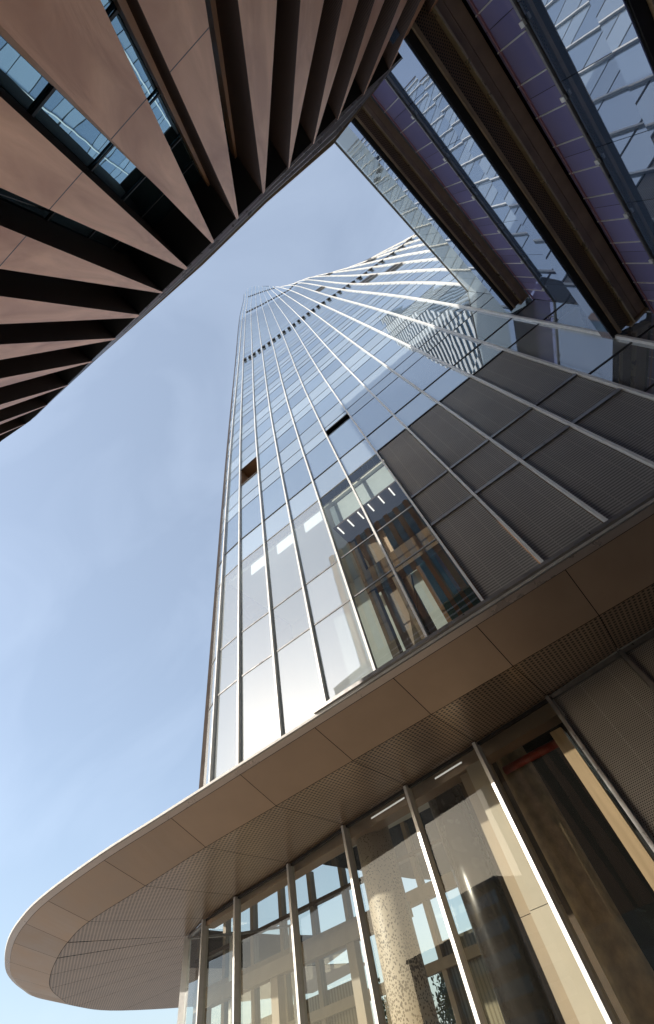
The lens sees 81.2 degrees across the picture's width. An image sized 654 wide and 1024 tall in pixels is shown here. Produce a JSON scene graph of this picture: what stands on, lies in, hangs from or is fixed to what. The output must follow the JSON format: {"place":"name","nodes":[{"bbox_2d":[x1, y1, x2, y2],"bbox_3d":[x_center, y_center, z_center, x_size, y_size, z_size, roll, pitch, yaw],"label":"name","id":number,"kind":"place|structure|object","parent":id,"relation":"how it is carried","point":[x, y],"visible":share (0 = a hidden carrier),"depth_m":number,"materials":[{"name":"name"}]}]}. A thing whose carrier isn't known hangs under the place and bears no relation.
{"place":"outdoors","nodes":[
{"label":"outdoors","id":0,"kind":"place"},
{"bbox_2d":[0,0,437,441],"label":"copper building","id":1,"kind":"structure","parent":0,"point":[154,154],"depth_m":4.78,"materials":[{"name":"brown metal"}]},
{"bbox_2d":[0,144,471,1023],"label":"sky","id":2,"kind":"structure","parent":0,"point":[111,495],"materials":[{"name":"blue"}]},
{"bbox_2d":[334,0,653,339],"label":"glass wing","id":3,"kind":"structure","parent":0,"point":[501,152],"depth_m":8.23,"materials":[{"name":"blue glass"}]},
{"label":"plaza","id":4,"kind":"structure","parent":0,"visible":0},
{"bbox_2d":[378,978,445,1023],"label":"street tree","id":5,"kind":"object","parent":4,"relation":"on","point":[387,1011],"visible":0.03,"depth_m":12.23,"materials":[{"name":"green plant"}]},
{"bbox_2d":[177,630,653,1023],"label":"glazed lobby","id":6,"kind":"object","parent":4,"relation":"on","point":[606,706],"visible":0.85,"depth_m":9.79,"materials":[{"name":"clear glass"}]},
{"bbox_2d":[5,490,653,1010],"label":"oval canopy","id":7,"kind":"object","parent":6,"relation":"attached to","point":[113,926],"visible":0.91,"depth_m":8.56,"materials":[{"name":"brown metal"}]},
{"bbox_2d":[356,826,439,1023],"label":"round column","id":8,"kind":"structure","parent":6,"relation":"on","point":[408,991],"depth_m":8.74,"materials":[{"name":"beige stone"}]},
{"bbox_2d":[199,234,653,879],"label":"glass tower","id":9,"kind":"structure","parent":6,"relation":"on","point":[421,444],"depth_m":15.50,"materials":[{"name":"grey glass"}]},
{"bbox_2d":[360,274,377,282],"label":"open window","id":10,"kind":"structure","parent":9,"relation":"in","point":[370,277],"depth_m":40.36,"materials":[{"name":"grey glass"}]},
{"bbox_2d":[385,262,401,271],"bbox_3d":[6.244,-23.272,36.378,1.385,2.670,0.338,-33,-57,10],"label":"open window","id":11,"kind":"structure","parent":9,"relation":"in","point":[394,266],"depth_m":36.19,"materials":[{"name":"grey glass"}]},
{"bbox_2d":[428,784,558,1023],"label":"round column","id":12,"kind":"structure","parent":6,"relation":"on","point":[521,995],"depth_m":8.14,"materials":[{"name":"grey metal"}]},
{"bbox_2d":[502,739,558,774],"bbox_3d":[4.859,5.742,8.995,0.201,0.220,1.621,36,-71,-29],"label":"red pipe","id":13,"kind":"object","parent":6,"relation":"attached to","point":[531,756],"visible":0.79,"depth_m":8.96,"materials":[{"name":"metal"}]},
{"bbox_2d":[460,760,621,1023],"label":"stone pier","id":14,"kind":"structure","parent":6,"relation":"on","point":[572,993],"depth_m":7.11,"materials":[{"name":"beige stone"}]},
{"bbox_2d":[496,746,653,1023],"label":"round column","id":15,"kind":"structure","parent":6,"relation":"on","point":[627,969],"depth_m":7.53,"materials":[{"name":"brown paint"}]},
{"bbox_2d":[523,717,653,970],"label":"dark screen","id":16,"kind":"object","parent":6,"relation":"on","point":[627,886],"depth_m":8.54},
{"bbox_2d":[550,727,653,890],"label":"jamb board","id":17,"kind":"object","parent":6,"relation":"on","point":[633,844],"visible":1,"depth_m":6.98,"materials":[{"name":"brown wood"}]},
{"bbox_2d":[431,972,455,1023],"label":"street tree","id":18,"kind":"object","parent":4,"relation":"on","point":[447,1009],"visible":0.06,"depth_m":12.03,"materials":[{"name":"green plant"}]}
]}

